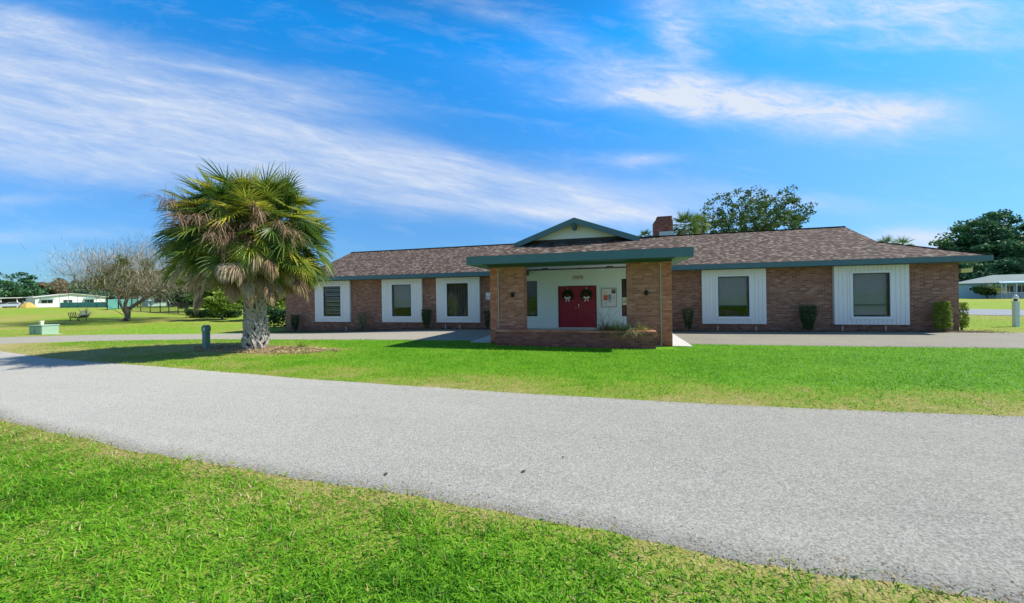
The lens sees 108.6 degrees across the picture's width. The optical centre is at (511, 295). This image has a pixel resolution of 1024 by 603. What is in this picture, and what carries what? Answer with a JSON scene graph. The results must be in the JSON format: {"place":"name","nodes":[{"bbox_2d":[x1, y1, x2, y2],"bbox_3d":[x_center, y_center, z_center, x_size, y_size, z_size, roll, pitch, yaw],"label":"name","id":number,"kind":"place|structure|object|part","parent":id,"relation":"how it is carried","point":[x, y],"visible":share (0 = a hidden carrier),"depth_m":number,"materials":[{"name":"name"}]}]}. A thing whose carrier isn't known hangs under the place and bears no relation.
{"place":"outdoors","nodes":[
{"label":"outdoors","id":0,"kind":"place"},
{"bbox_2d":[0,417,1010,602],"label":"grass","id":1,"kind":"structure","parent":0,"point":[386,577],"depth_m":2.44,"materials":[{"name":"green plant"}]},
{"bbox_2d":[0,351,1023,602],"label":"road","id":2,"kind":"structure","parent":0,"point":[938,495],"depth_m":3.82,"materials":[{"name":"grey asphalt"}]},
{"bbox_2d":[0,298,1023,602],"bbox_3d":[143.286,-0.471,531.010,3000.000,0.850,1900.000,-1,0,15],"label":"ground","id":3,"kind":"structure","parent":0,"point":[12,320],"depth_m":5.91,"materials":[{"name":"green plant"}]},
{"bbox_2d":[0,302,21,307],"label":"parked car","id":4,"kind":"object","parent":3,"relation":"on","point":[6,305],"visible":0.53,"depth_m":95.22,"materials":[{"name":"silver metal"}]},
{"bbox_2d":[0,297,23,307],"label":"carport","id":5,"kind":"object","parent":3,"relation":"on","point":[13,300],"visible":0.33,"depth_m":105.25,"materials":[{"name":"white paint"}]},
{"bbox_2d":[0,272,43,298],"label":"background tree","id":6,"kind":"object","parent":3,"relation":"on","point":[24,291],"visible":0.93,"depth_m":112.28,"materials":[{"name":"green plant"}]},
{"bbox_2d":[18,302,36,307],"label":"covered heap","id":7,"kind":"object","parent":3,"relation":"on","point":[27,305],"visible":0.99,"depth_m":91.30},
{"bbox_2d":[0,282,58,301],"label":"background tree","id":8,"kind":"object","parent":3,"relation":"on","point":[45,290],"visible":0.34,"depth_m":115.21,"materials":[{"name":"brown plant"}]},
{"bbox_2d":[28,324,61,334],"bbox_3d":[-27.291,2.012,21.469,0.920,0.660,0.920,-1,0,3],"label":"utility cabinet","id":9,"kind":"object","parent":3,"relation":"on","point":[44,329],"visible":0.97,"depth_m":21.18,"materials":[{"name":"green metal"}]},
{"bbox_3d":[-27.312,1.982,21.083,0.720,0.400,0.011,-1,0,3],"label":"door","id":10,"kind":"part","parent":9,"relation":"part of","materials":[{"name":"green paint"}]},
{"bbox_2d":[38,278,69,294],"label":"background tree","id":11,"kind":"object","parent":3,"relation":"on","point":[45,285],"visible":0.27,"depth_m":121.87,"materials":[{"name":"brown plant"}]},
{"bbox_2d":[22,293,106,306],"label":"mobile home","id":12,"kind":"object","parent":3,"relation":"on","point":[46,301],"visible":0.69,"depth_m":98.44,"materials":[{"name":"white"}]},
{"bbox_2d":[41,300,52,303],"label":"window","id":13,"kind":"structure","parent":12,"relation":"in","point":[42,301],"depth_m":96.59,"materials":[{"name":"white paint"}]},
{"bbox_2d":[47,277,90,294],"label":"background tree","id":14,"kind":"object","parent":3,"relation":"on","point":[61,288],"visible":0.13,"depth_m":117.71,"materials":[{"name":"brown plant"}]},
{"bbox_2d":[68,311,88,320],"bbox_3d":[-42.043,1.973,35.745,1.233,1.029,0.838,-1,0,-5],"label":"lounge bench","id":15,"kind":"object","parent":3,"relation":"on","point":[85,315],"visible":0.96,"depth_m":35.76,"materials":[{"name":"brown wood"}]},
{"bbox_2d":[72,306,91,317],"bbox_3d":[-46.056,1.614,39.470,2.358,1.531,2.629,-1,0,-41],"label":"agave","id":16,"kind":"object","parent":3,"relation":"on","point":[87,313],"visible":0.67,"depth_m":39.35,"materials":[{"name":"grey plant"}]},
{"bbox_2d":[59,293,106,307],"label":"court fence","id":17,"kind":"object","parent":3,"relation":"on","point":[68,304],"visible":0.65,"depth_m":76.37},
{"bbox_2d":[67,281,118,296],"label":"background tree","id":18,"kind":"object","parent":3,"relation":"on","point":[99,293],"visible":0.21,"depth_m":107.32,"materials":[{"name":"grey plant"}]},
{"bbox_2d":[20,228,201,320],"bbox_3d":[-35.371,-2.064,35.545,15.595,9.790,15.329,-1,0,15],"label":"bare tree","id":19,"kind":"object","parent":3,"relation":"on","point":[120,270],"visible":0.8,"depth_m":33.64,"materials":[{"name":"grey plant"}]},
{"bbox_2d":[86,286,139,300],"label":"background tree","id":20,"kind":"object","parent":3,"relation":"on","point":[121,296],"visible":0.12,"depth_m":114.82,"materials":[{"name":"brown plant"}]},
{"bbox_2d":[106,288,137,309],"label":"court fence","id":21,"kind":"object","parent":3,"relation":"on","point":[112,303],"visible":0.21,"depth_m":59.46,"materials":[{"name":"teal metal"}]},
{"bbox_2d":[122,270,161,296],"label":"background tree","id":22,"kind":"object","parent":3,"relation":"on","point":[135,294],"visible":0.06,"depth_m":84.62,"materials":[{"name":"green plant"}]},
{"bbox_2d":[138,295,168,305],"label":"mobile home","id":23,"kind":"object","parent":3,"relation":"on","point":[146,302],"visible":0.07,"depth_m":85.33,"materials":[{"name":"white"}]},
{"bbox_2d":[154,297,168,302],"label":"window","id":24,"kind":"structure","parent":23,"relation":"in","point":[164,301],"depth_m":85.60,"materials":[{"name":"white paint"}]},
{"bbox_2d":[0,322,310,336],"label":"grass","id":25,"kind":"structure","parent":3,"relation":"on","point":[132,331],"depth_m":25.80,"materials":[{"name":"green plant"}]},
{"bbox_2d":[131,300,191,314],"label":"chain link fence","id":26,"kind":"object","parent":3,"relation":"on","point":[160,309],"visible":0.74,"depth_m":47.82,"materials":[{"name":"black metal"}]},
{"bbox_2d":[157,285,165,298],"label":"background tree","id":27,"kind":"object","parent":3,"relation":"on","point":[160,294],"visible":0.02,"depth_m":77.19,"materials":[{"name":"green plant"}]},
{"bbox_2d":[161,287,199,308],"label":"bushy tree","id":28,"kind":"object","parent":3,"relation":"on","point":[182,296],"visible":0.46,"depth_m":48.76,"materials":[{"name":"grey plant"}]},
{"bbox_2d":[155,271,217,293],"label":"background tree","id":29,"kind":"object","parent":3,"relation":"on","point":[170,286],"visible":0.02,"depth_m":67.32,"materials":[{"name":"green plant"}]},
{"bbox_2d":[201,325,210,347],"bbox_3d":[-10.563,1.468,12.708,0.190,0.930,0.188,-1,0,15],"label":"cable pedestal","id":30,"kind":"object","parent":3,"relation":"on","point":[205,329],"visible":0.79,"depth_m":12.65,"materials":[{"name":"teal plastic"}]},
{"bbox_2d":[184,308,241,317],"bbox_3d":[-32.435,1.855,39.999,5.736,1.173,1.197,-1,0,0],"label":"hedge","id":31,"kind":"object","parent":3,"relation":"on","point":[203,313],"visible":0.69,"depth_m":39.64,"materials":[{"name":"green plant"}]},
{"bbox_2d":[188,283,243,319],"bbox_3d":[-29.578,0.080,37.271,4.800,5.152,4.315,-1,0,15],"label":"bushy tree","id":32,"kind":"object","parent":3,"relation":"on","point":[215,300],"visible":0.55,"depth_m":36.01,"materials":[{"name":"green plant"}]},
{"bbox_2d":[127,156,335,349],"bbox_3d":[-8.710,-1.289,12.325,5.474,6.392,5.843,-1,0,15],"label":"cabbage palm","id":33,"kind":"object","parent":3,"relation":"on","point":[257,253],"visible":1,"depth_m":11.19,"materials":[{"name":"green plant"}]},
{"bbox_2d":[240,292,285,311],"bbox_3d":[-23.761,0.058,36.091,4.574,5.106,4.771,-1,0,15],"label":"bushy tree","id":34,"kind":"object","parent":3,"relation":"on","point":[281,304],"visible":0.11,"depth_m":35.91,"materials":[{"name":"green plant"}]},
{"bbox_2d":[191,344,342,353],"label":"leaf litter","id":35,"kind":"object","parent":3,"relation":"on","point":[291,349],"visible":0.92,"depth_m":12.05,"materials":[{"name":"brown plant"}]},
{"bbox_2d":[267,305,285,326],"bbox_3d":[-17.121,1.514,26.994,1.912,1.727,1.168,-1,0,0],"label":"hedge","id":36,"kind":"object","parent":3,"relation":"on","point":[273,313],"visible":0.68,"depth_m":26.73,"materials":[{"name":"green plant"}]},
{"bbox_2d":[293,341,313,346],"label":"weed plant","id":37,"kind":"object","parent":3,"relation":"on","point":[299,345],"visible":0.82,"depth_m":12.76,"materials":[{"name":"green plant"}]},
{"bbox_2d":[274,328,490,331],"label":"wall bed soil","id":38,"kind":"structure","parent":3,"relation":"on","point":[393,330],"depth_m":20.64,"materials":[{"name":"brown soil"}]},
{"bbox_2d":[290,315,300,330],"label":"clipped shrub","id":39,"kind":"object","parent":38,"relation":"on","point":[294,320],"visible":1,"depth_m":22.60,"materials":[{"name":"green plant"}]},
{"bbox_2d":[357,313,365,329],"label":"clipped shrub","id":40,"kind":"object","parent":38,"relation":"on","point":[359,319],"visible":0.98,"depth_m":21.38,"materials":[{"name":"green plant"}]},
{"bbox_2d":[421,309,431,327],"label":"clipped shrub","id":41,"kind":"object","parent":38,"relation":"on","point":[426,319],"visible":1,"depth_m":20.28,"materials":[{"name":"green plant"}]},
{"bbox_2d":[483,310,489,328],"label":"clipped shrub","id":42,"kind":"object","parent":38,"relation":"on","point":[487,318],"visible":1,"depth_m":19.28,"materials":[{"name":"green plant"}]},
{"bbox_2d":[283,328,1009,333],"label":"mulch chips","id":43,"kind":"object","parent":38,"relation":"on","point":[991,331],"visible":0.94,"depth_m":15.85,"materials":[{"name":"plant"}]},
{"bbox_2d":[495,328,656,348],"bbox_3d":[2.017,1.461,12.290,5.190,0.680,0.770,-1,0,15],"label":"brick planter","id":44,"kind":"object","parent":3,"relation":"on","point":[544,338],"visible":0.88,"depth_m":11.89,"materials":[{"name":"brick"}]},
{"bbox_2d":[587,308,611,329],"bbox_3d":[2.988,0.758,12.022,1.237,0.925,0.296,-1,0,6],"label":"bare twiggy plant","id":45,"kind":"object","parent":44,"relation":"in","point":[601,317],"visible":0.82,"depth_m":12.05,"materials":[{"name":"grey plant"}]},
{"bbox_2d":[592,316,632,339],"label":"planter grass","id":46,"kind":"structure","parent":44,"relation":"in","point":[617,327],"depth_m":11.76,"materials":[{"name":"green plant"}]},
{"bbox_2d":[613,319,643,337],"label":"planter grass","id":47,"kind":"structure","parent":44,"relation":"in","point":[627,329],"depth_m":11.57,"materials":[{"name":"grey plant"}]},
{"bbox_2d":[632,321,656,336],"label":"planter grass","id":48,"kind":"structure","parent":44,"relation":"in","point":[643,329],"depth_m":11.65,"materials":[{"name":"beige plant"}]},
{"bbox_2d":[285,216,993,345],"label":"brick clubhouse","id":49,"kind":"structure","parent":3,"relation":"on","point":[839,277],"depth_m":16.57,"materials":[{"name":"brick"}]},
{"bbox_2d":[322,285,341,317],"bbox_3d":[-10.898,0.333,22.359,1.440,2.010,0.175,-1,0,15],"label":"window","id":50,"kind":"structure","parent":49,"relation":"in","point":[328,286],"depth_m":22.41,"materials":[{"name":"black glass"}]},
{"bbox_2d":[390,283,412,317],"bbox_3d":[-6.312,0.266,21.122,1.440,2.010,0.175,-1,0,15],"label":"window","id":51,"kind":"structure","parent":49,"relation":"in","point":[403,292],"depth_m":21.18,"materials":[{"name":"grey glass"}]},
{"bbox_2d":[445,281,469,317],"bbox_3d":[-2.967,0.218,20.279,1.460,2.010,0.290,-1,0,15],"label":"window","id":52,"kind":"structure","parent":49,"relation":"in","point":[458,293],"depth_m":20.34,"materials":[{"name":"grey glass"}]},
{"bbox_2d":[562,288,572,301],"bbox_3d":[2.829,-0.057,18.635,0.666,0.712,0.189,-1,0,15],"label":"wreath","id":53,"kind":"object","parent":49,"relation":"attached to","point":[566,291],"visible":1,"depth_m":18.62,"materials":[{"name":"green plant"}]},
{"bbox_2d":[559,287,577,326],"bbox_3d":[2.864,0.576,18.709,0.896,2.045,0.146,-1,0,15],"label":"door","id":54,"kind":"structure","parent":49,"relation":"in","point":[568,310],"depth_m":18.73,"materials":[{"name":"red paint"}]},
{"bbox_2d":[572,275,583,279],"bbox_3d":[3.320,-0.928,18.572,0.580,0.210,0.020,-1,0,15],"label":"house number","id":55,"kind":"object","parent":49,"relation":"attached to","point":[578,277],"visible":1,"depth_m":18.56,"materials":[{"name":"paint"}]},
{"bbox_2d":[580,287,592,300],"bbox_3d":[3.720,-0.069,18.395,0.674,0.710,0.190,-1,0,15],"label":"wreath","id":56,"kind":"object","parent":49,"relation":"attached to","point":[584,291],"visible":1,"depth_m":18.38,"materials":[{"name":"green plant"}]},
{"bbox_2d":[577,287,595,327],"bbox_3d":[3.737,0.563,18.473,0.896,2.045,0.146,-1,0,15],"label":"door","id":57,"kind":"structure","parent":49,"relation":"in","point":[584,319],"depth_m":18.50,"materials":[{"name":"red paint"}]},
{"bbox_2d":[601,288,616,306],"bbox_3d":[4.791,0.086,18.154,0.740,0.950,0.050,-1,0,15],"label":"notice board","id":58,"kind":"object","parent":49,"relation":"attached to","point":[608,297],"visible":1,"depth_m":18.16,"materials":[{"name":"white paper"}]},
{"bbox_2d":[621,279,626,315],"bbox_3d":[5.877,0.075,18.053,0.960,1.940,0.240,-1,0,15],"label":"window","id":59,"kind":"structure","parent":49,"relation":"in","point":[623,281],"depth_m":18.22,"materials":[{"name":"black glass"}]},
{"bbox_2d":[622,297,626,304],"bbox_3d":[5.508,0.260,18.019,0.200,0.380,0.009,-1,0,15],"label":"window notice","id":60,"kind":"object","parent":59,"relation":"attached to","point":[624,301],"depth_m":18.02,"materials":[{"name":"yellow paper"}]},
{"bbox_2d":[715,274,751,318],"bbox_3d":[10.041,0.030,16.709,1.460,2.010,0.175,-1,0,15],"label":"window","id":61,"kind":"structure","parent":49,"relation":"in","point":[731,289],"depth_m":16.75,"materials":[{"name":"grey glass"}]},
{"bbox_2d":[850,270,893,318],"bbox_3d":[14.979,-0.042,15.377,1.470,2.010,0.175,-1,0,15],"label":"window","id":62,"kind":"structure","parent":49,"relation":"in","point":[868,295],"depth_m":15.42,"materials":[{"name":"grey glass"}]},
{"bbox_2d":[638,229,652,236],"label":"cabbage palm","id":63,"kind":"object","parent":3,"relation":"on","point":[647,231],"visible":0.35,"depth_m":41.74,"materials":[{"name":"green plant"}]},
{"bbox_2d":[672,209,703,234],"bbox_3d":[15.539,-3.100,32.996,3.013,9.608,3.013,-1,0,-43],"label":"cabbage palm","id":64,"kind":"object","parent":3,"relation":"on","point":[685,218],"visible":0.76,"depth_m":32.61,"materials":[{"name":"green plant"}]},
{"bbox_2d":[689,211,711,233],"bbox_3d":[17.496,-3.162,34.453,2.392,9.650,2.384,-1,0,38],"label":"cabbage palm","id":65,"kind":"object","parent":3,"relation":"on","point":[704,227],"visible":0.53,"depth_m":34.10,"materials":[{"name":"green plant"}]},
{"bbox_2d":[698,184,817,233],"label":"oak tree","id":66,"kind":"object","parent":3,"relation":"on","point":[779,218],"visible":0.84,"depth_m":40.23,"materials":[{"name":"green plant"}]},
{"bbox_2d":[673,330,993,332],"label":"wall bed soil","id":67,"kind":"structure","parent":3,"relation":"on","point":[817,330],"depth_m":15.72,"materials":[{"name":"brown soil"}]},
{"bbox_2d":[682,308,693,330],"bbox_3d":[8.095,1.115,16.904,0.510,1.133,0.468,-1,0,15],"label":"clipped shrub","id":68,"kind":"object","parent":67,"relation":"on","point":[688,322],"visible":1,"depth_m":16.84,"materials":[{"name":"green plant"}]},
{"bbox_2d":[798,305,817,330],"bbox_3d":[12.626,0.986,15.686,0.690,1.197,0.468,-1,0,15],"label":"clipped shrub","id":69,"kind":"object","parent":67,"relation":"on","point":[806,318],"visible":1,"depth_m":15.61,"materials":[{"name":"green plant"}]},
{"bbox_2d":[931,301,952,330],"bbox_3d":[16.950,0.840,14.509,0.617,1.299,0.445,-1,0,15],"label":"clipped shrub","id":70,"kind":"object","parent":67,"relation":"on","point":[945,315],"visible":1,"depth_m":14.43,"materials":[{"name":"green plant"}]},
{"bbox_2d":[877,235,900,243],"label":"cabbage palm","id":71,"kind":"object","parent":3,"relation":"on","point":[888,239],"visible":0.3,"depth_m":49.70,"materials":[{"name":"green plant"}]},
{"bbox_2d":[895,234,914,245],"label":"cabbage palm","id":72,"kind":"object","parent":3,"relation":"on","point":[901,241],"visible":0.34,"depth_m":51.78,"materials":[{"name":"green plant"}]},
{"bbox_2d":[928,219,1023,278],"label":"shade tree","id":73,"kind":"object","parent":3,"relation":"on","point":[964,239],"visible":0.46,"depth_m":81.34,"materials":[{"name":"green plant"}]},
{"bbox_2d":[947,209,1023,261],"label":"shade tree","id":74,"kind":"object","parent":3,"relation":"on","point":[998,215],"visible":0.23,"depth_m":83.72,"materials":[{"name":"green plant"}]},
{"bbox_2d":[972,285,1000,298],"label":"garden shrub","id":75,"kind":"object","parent":3,"relation":"on","point":[979,288],"visible":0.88,"depth_m":63.62,"materials":[{"name":"green plant"}]},
{"bbox_2d":[958,257,1023,281],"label":"understory tree","id":76,"kind":"object","parent":3,"relation":"on","point":[985,269],"visible":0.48,"depth_m":74.37,"materials":[{"name":"green plant"}]},
{"bbox_2d":[959,274,1023,298],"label":"blue house","id":77,"kind":"structure","parent":3,"relation":"on","point":[1014,283],"depth_m":65.57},
{"bbox_2d":[1005,285,1013,294],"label":"window","id":78,"kind":"structure","parent":77,"relation":"in","point":[1011,287],"depth_m":63.95,"materials":[{"name":"grey glass"}]},
{"bbox_2d":[1017,285,1023,294],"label":"window","id":79,"kind":"structure","parent":77,"relation":"in","point":[1020,288],"depth_m":63.22,"materials":[{"name":"grey glass"}]},
{"bbox_2d":[977,282,1008,292],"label":"garden palm","id":80,"kind":"object","parent":3,"relation":"on","point":[995,290],"visible":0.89,"depth_m":62.56,"materials":[{"name":"green plant"}]},
{"bbox_2d":[967,315,1023,331],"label":"grass","id":81,"kind":"structure","parent":3,"relation":"on","point":[992,324],"depth_m":18.11,"materials":[{"name":"green plant"}]},
{"bbox_2d":[959,302,969,330],"bbox_3d":[18.268,0.854,14.948,0.432,1.230,0.449,-1,0,15],"label":"clipped shrub","id":82,"kind":"object","parent":81,"relation":"on","point":[962,321],"visible":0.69,"depth_m":14.84,"materials":[{"name":"green plant"}]},
{"bbox_2d":[1011,295,1020,326],"bbox_3d":[22.294,0.702,16.285,0.190,1.510,0.190,-1,0,15],"label":"lawn post","id":83,"kind":"object","parent":3,"relation":"on","point":[1015,312],"visible":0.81,"depth_m":16.23,"materials":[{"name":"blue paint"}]},
{"bbox_2d":[0,330,1023,348],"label":"driveway","id":84,"kind":"structure","parent":0,"point":[942,339],"depth_m":14.42,"materials":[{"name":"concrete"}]},
{"bbox_2d":[0,352,1023,602],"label":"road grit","id":85,"kind":"object","parent":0,"point":[522,506],"visible":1,"depth_m":3.09,"materials":[{"name":"grey gravel"}]},
{"bbox_2d":[0,0,1023,302],"label":"sky","id":86,"kind":"structure","parent":0,"point":[417,123],"materials":[{"name":"blue"}]},
{"bbox_2d":[471,328,691,346],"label":"pavement","id":87,"kind":"structure","parent":0,"point":[677,340],"depth_m":14.29,"materials":[{"name":"concrete"}]},
{"bbox_2d":[960,309,1023,315],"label":"street","id":88,"kind":"structure","parent":0,"point":[990,311],"depth_m":26.29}
]}

